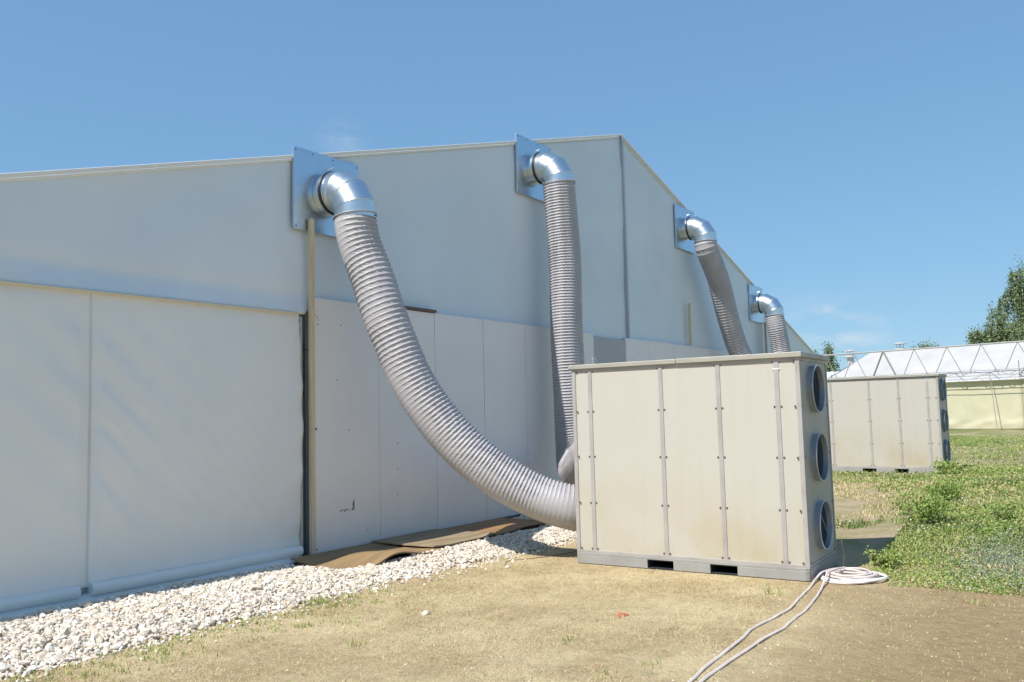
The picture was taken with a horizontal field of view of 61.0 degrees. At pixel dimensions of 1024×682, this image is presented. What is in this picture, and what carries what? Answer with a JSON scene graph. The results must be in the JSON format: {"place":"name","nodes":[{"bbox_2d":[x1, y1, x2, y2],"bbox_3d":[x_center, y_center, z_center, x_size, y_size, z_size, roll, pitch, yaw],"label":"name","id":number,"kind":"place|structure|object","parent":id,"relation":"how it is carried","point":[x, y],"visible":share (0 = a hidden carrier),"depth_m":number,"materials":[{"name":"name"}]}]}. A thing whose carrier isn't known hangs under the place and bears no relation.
{"place":"outdoors","nodes":[
{"label":"outdoors","id":0,"kind":"place"},
{"bbox_2d":[0,514,576,681],"bbox_3d":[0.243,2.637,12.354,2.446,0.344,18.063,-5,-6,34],"label":"gravel","id":1,"kind":"structure","parent":0,"point":[117,622],"depth_m":7.85,"materials":[{"name":"white gravel"}]},
{"bbox_2d":[291,542,446,568],"bbox_3d":[-1.728,2.526,10.325,1.262,0.144,1.640,-5,-6,34],"label":"plywood board","id":2,"kind":"object","parent":1,"relation":"on","point":[361,555],"visible":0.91,"depth_m":10.15,"materials":[{"name":"brown wood"}]},
{"bbox_2d":[0,430,1023,681],"bbox_3d":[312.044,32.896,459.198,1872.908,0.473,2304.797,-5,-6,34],"label":"ground","id":3,"kind":"structure","parent":0,"point":[966,624],"depth_m":6.71,"materials":[{"name":"beige soil"}]},
{"bbox_2d":[308,218,315,554],"bbox_3d":[-2.460,0.564,10.685,0.050,4.200,0.069,-5,-6,34],"label":"timber post","id":4,"kind":"object","parent":3,"relation":"on","point":[311,354],"visible":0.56,"depth_m":10.66,"materials":[{"name":"brown wood"}]},
{"bbox_2d":[0,134,814,616],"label":"marquee tent","id":5,"kind":"object","parent":3,"relation":"on","point":[154,394],"visible":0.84,"depth_m":9.61,"materials":[{"name":"fabric"}]},
{"bbox_2d":[292,145,376,236],"bbox_3d":[-2.078,-1.900,10.989,0.788,1.040,1.130,-5,-6,34],"label":"duct elbow","id":6,"kind":"object","parent":5,"relation":"attached to","point":[326,189],"visible":0.84,"depth_m":10.86,"materials":[{"name":"silver metal"}]},
{"bbox_2d":[333,210,575,530],"bbox_3d":[-0.586,0.333,10.564,3.231,3.961,0.640,-2,-5,5],"label":"flexible hose","id":7,"kind":"object","parent":6,"relation":"hanging from","point":[461,445],"visible":0.95,"depth_m":10.33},
{"bbox_2d":[515,133,574,201],"bbox_3d":[0.702,-3.063,15.222,0.788,1.040,1.130,-5,-6,34],"label":"duct elbow","id":8,"kind":"object","parent":5,"relation":"attached to","point":[537,165],"visible":0.77,"depth_m":15.10,"materials":[{"name":"silver metal"}]},
{"bbox_2d":[542,179,583,484],"bbox_3d":[0.976,-0.337,12.962,0.676,5.234,4.616,-1,-5,-2],"label":"flexible hose","id":9,"kind":"object","parent":8,"relation":"hanging from","point":[565,287],"visible":0.62,"depth_m":14.78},
{"bbox_2d":[674,204,716,253],"bbox_3d":[4.478,-2.717,20.734,0.788,1.040,1.130,-5,-6,34],"label":"duct elbow","id":10,"kind":"object","parent":5,"relation":"attached to","point":[690,229],"visible":0.94,"depth_m":20.60,"materials":[{"name":"silver metal"}]},
{"bbox_2d":[694,238,751,354],"bbox_3d":[5.887,-0.263,21.387,3.560,4.273,1.262,1,-5,-23],"label":"flexible hose","id":11,"kind":"object","parent":10,"relation":"hanging from","point":[708,254],"visible":0.59,"depth_m":20.97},
{"bbox_2d":[748,284,783,323],"bbox_3d":[7.306,-1.084,24.695,0.788,1.040,1.130,-5,-6,34],"label":"duct elbow","id":12,"kind":"object","parent":5,"relation":"attached to","point":[760,303],"visible":1,"depth_m":24.55,"materials":[{"name":"silver metal"}]},
{"bbox_2d":[765,313,790,352],"bbox_3d":[7.675,0.845,23.256,0.753,3.524,3.106,-1,-5,-5],"label":"flexible hose","id":13,"kind":"object","parent":12,"relation":"hanging from","point":[777,334],"visible":0.19,"depth_m":24.39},
{"bbox_2d":[0,560,1023,681],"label":"grass tufts","id":14,"kind":"object","parent":3,"relation":"on","point":[318,601],"visible":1,"depth_m":6.86,"materials":[{"name":"green"}]},
{"bbox_2d":[501,514,524,517],"bbox_3d":[0.134,2.864,14.216,0.055,0.065,1.450,-5,-6,34],"label":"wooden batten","id":15,"kind":"object","parent":3,"relation":"on","point":[516,515],"visible":0.04,"depth_m":14.01,"materials":[{"name":"wood"}]},
{"bbox_2d":[5,539,1022,681],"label":"dry stubble","id":16,"kind":"object","parent":3,"relation":"on","point":[667,573],"visible":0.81,"depth_m":7.00,"materials":[{"name":"beige plant"}]},
{"bbox_2d":[315,298,729,552],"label":"panel wall","id":17,"kind":"structure","parent":3,"relation":"on","point":[384,469],"depth_m":12.40,"materials":[{"name":"grey"}]},
{"bbox_2d":[405,306,436,312],"bbox_3d":[-1.366,-0.456,12.491,0.080,0.040,0.800,-5,-6,34],"label":"wooden batten","id":18,"kind":"object","parent":17,"relation":"on","point":[420,309],"visible":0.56,"depth_m":12.51,"materials":[{"name":"wood"}]},
{"bbox_2d":[687,303,691,344],"bbox_3d":[4.221,-0.400,20.633,0.050,1.000,0.069,-5,-6,34],"label":"timber post","id":19,"kind":"object","parent":17,"relation":"on","point":[689,324],"visible":1,"depth_m":20.61,"materials":[{"name":"brown wood"}]},
{"bbox_2d":[764,322,767,352],"bbox_3d":[7.365,-0.067,25.218,0.050,0.960,0.069,-5,-6,34],"label":"timber post","id":20,"kind":"object","parent":17,"relation":"on","point":[765,334],"visible":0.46,"depth_m":25.20,"materials":[{"name":"brown wood"}]},
{"bbox_2d":[505,551,576,563],"bbox_3d":[0.524,2.586,10.566,0.166,0.017,1.858,-6,-7,44],"label":"thin wire","id":21,"kind":"object","parent":3,"relation":"on","point":[540,557],"visible":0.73,"depth_m":10.33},
{"bbox_2d":[122,538,1022,681],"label":"scattered grit","id":22,"kind":"object","parent":3,"relation":"on","point":[623,628],"visible":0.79,"depth_m":6.69,"materials":[{"name":"gravel"}]},
{"bbox_2d":[568,351,843,581],"bbox_3d":[2.138,1.301,9.724,2.804,2.338,1.160,-5,-6,33],"label":"heater unit","id":23,"kind":"object","parent":3,"relation":"on","point":[719,464],"visible":1,"depth_m":9.18,"materials":[{"name":"metal"}]},
{"bbox_2d":[688,567,887,681],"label":"coiled cable","id":24,"kind":"object","parent":3,"relation":"on","point":[847,575],"visible":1,"depth_m":8.24,"materials":[{"name":"white plastic"}]},
{"bbox_2d":[821,341,842,371],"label":"conifer tree","id":25,"kind":"object","parent":3,"relation":"on","point":[828,350],"visible":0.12,"depth_m":72.20,"materials":[{"name":"green plant"}]},
{"bbox_2d":[827,371,838,377],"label":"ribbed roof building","id":26,"kind":"structure","parent":3,"relation":"on","point":[829,374],"depth_m":67.30,"materials":[{"name":"white"}]},
{"bbox_2d":[863,543,904,567],"bbox_3d":[3.956,2.262,9.155,0.443,0.257,0.393,-1,-5,-4],"label":"weed shrub","id":27,"kind":"object","parent":3,"relation":"on","point":[886,560],"visible":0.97,"depth_m":9.14,"materials":[{"name":"green plant"}]},
{"bbox_2d":[827,373,955,472],"bbox_3d":[8.943,1.932,20.757,2.804,2.338,1.160,-5,-6,35],"label":"heater unit","id":28,"kind":"object","parent":3,"relation":"on","point":[891,423],"visible":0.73,"depth_m":20.23,"materials":[{"name":"grey metal"}]},
{"bbox_2d":[881,487,960,524],"bbox_3d":[5.238,2.107,11.059,0.963,0.528,1.067,-5,-6,34],"label":"weed shrub","id":29,"kind":"object","parent":3,"relation":"on","point":[930,510],"visible":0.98,"depth_m":11.04,"materials":[{"name":"green plant"}]},
{"bbox_2d":[910,337,933,348],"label":"broadleaf tree","id":30,"kind":"object","parent":3,"relation":"on","point":[920,346],"visible":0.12,"depth_m":80.23,"materials":[{"name":"green plant"}]},
{"bbox_2d":[825,340,1023,430],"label":"lattice girder","id":31,"kind":"object","parent":3,"relation":"on","point":[914,349],"visible":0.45,"depth_m":50.05,"materials":[{"name":"grey metal"}]},
{"bbox_2d":[829,342,1023,429],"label":"tent","id":32,"kind":"object","parent":3,"relation":"on","point":[970,405],"visible":0.57,"depth_m":50.05,"materials":[{"name":"white fabric"}]},
{"bbox_2d":[843,350,856,366],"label":"roof cowl","id":33,"kind":"object","parent":32,"relation":"on","point":[849,357],"visible":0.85,"depth_m":63.78,"materials":[{"name":"silver metal"}]},
{"bbox_2d":[892,342,907,349],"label":"roof cowl","id":34,"kind":"object","parent":32,"relation":"on","point":[900,343],"visible":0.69,"depth_m":57.83,"materials":[{"name":"silver metal"}]},
{"bbox_2d":[836,435,1023,479],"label":"grass","id":35,"kind":"structure","parent":3,"relation":"on","point":[1019,442],"depth_m":29.53,"materials":[{"name":"green plant"}]},
{"bbox_2d":[843,489,1023,596],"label":"weeds","id":36,"kind":"object","parent":3,"relation":"on","point":[914,544],"visible":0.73,"depth_m":9.53,"materials":[{"name":"green plant"}]},
{"bbox_2d":[920,478,968,501],"bbox_3d":[6.557,2.262,13.234,0.664,0.392,0.809,-5,-6,34],"label":"weed shrub","id":37,"kind":"object","parent":3,"relation":"on","point":[950,490],"visible":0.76,"depth_m":13.19,"materials":[{"name":"green plant"}]},
{"bbox_2d":[932,457,971,474],"bbox_3d":[9.437,2.697,18.638,0.805,0.417,0.843,-5,-6,34],"label":"weed shrub","id":38,"kind":"object","parent":3,"relation":"on","point":[941,467],"visible":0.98,"depth_m":18.70,"materials":[{"name":"green plant"}]},
{"bbox_2d":[963,301,1023,343],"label":"broadleaf tree","id":39,"kind":"object","parent":3,"relation":"on","point":[1000,333],"visible":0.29,"depth_m":78.26,"materials":[{"name":"green plant"}]},
{"bbox_2d":[990,502,1016,519],"bbox_3d":[6.133,2.137,10.801,0.303,0.268,0.298,0,-5,-15],"label":"weed shrub","id":40,"kind":"object","parent":3,"relation":"on","point":[1008,513],"visible":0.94,"depth_m":10.79,"materials":[{"name":"green plant"}]},
{"bbox_2d":[997,255,1023,340],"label":"broadleaf tree","id":41,"kind":"object","parent":3,"relation":"on","point":[1015,292],"visible":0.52,"depth_m":82.76,"materials":[{"name":"green plant"}]},
{"bbox_2d":[1018,360,1023,408],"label":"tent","id":42,"kind":"object","parent":3,"relation":"on","point":[1022,376],"visible":1,"depth_m":47.52,"materials":[{"name":"white"}]},
{"bbox_3d":[-0.904,2.763,12.701,0.055,0.060,0.630,-5,-6,34],"label":"wooden batten","id":43,"kind":"object","parent":3,"relation":"on","visible":0},
{"bbox_2d":[442,518,544,535],"bbox_3d":[-0.226,2.703,12.714,1.047,0.045,1.650,-5,-6,34],"label":"plywood board","id":44,"kind":"object","parent":43,"relation":"on","point":[497,526],"visible":0.88,"depth_m":12.62,"materials":[{"name":"brown wood"}]},
{"bbox_2d":[372,529,494,546],"bbox_3d":[-1.020,2.615,11.540,1.067,0.037,1.290,-5,-6,34],"label":"plywood board","id":45,"kind":"object","parent":44,"relation":"on","point":[435,538],"visible":1,"depth_m":11.50,"materials":[{"name":"brown wood"}]},
{"bbox_2d":[0,0,1023,370],"label":"sky","id":46,"kind":"structure","parent":0,"point":[860,163],"materials":[{"name":"blue"}]},
{"bbox_2d":[832,463,1023,536],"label":"grass","id":47,"kind":"structure","parent":0,"point":[976,472],"depth_m":16.04,"materials":[{"name":"green plant"}]},
{"bbox_2d":[833,473,1023,570],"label":"dry grass","id":48,"kind":"structure","parent":0,"point":[858,486],"depth_m":14.50,"materials":[{"name":"beige"}]}
]}

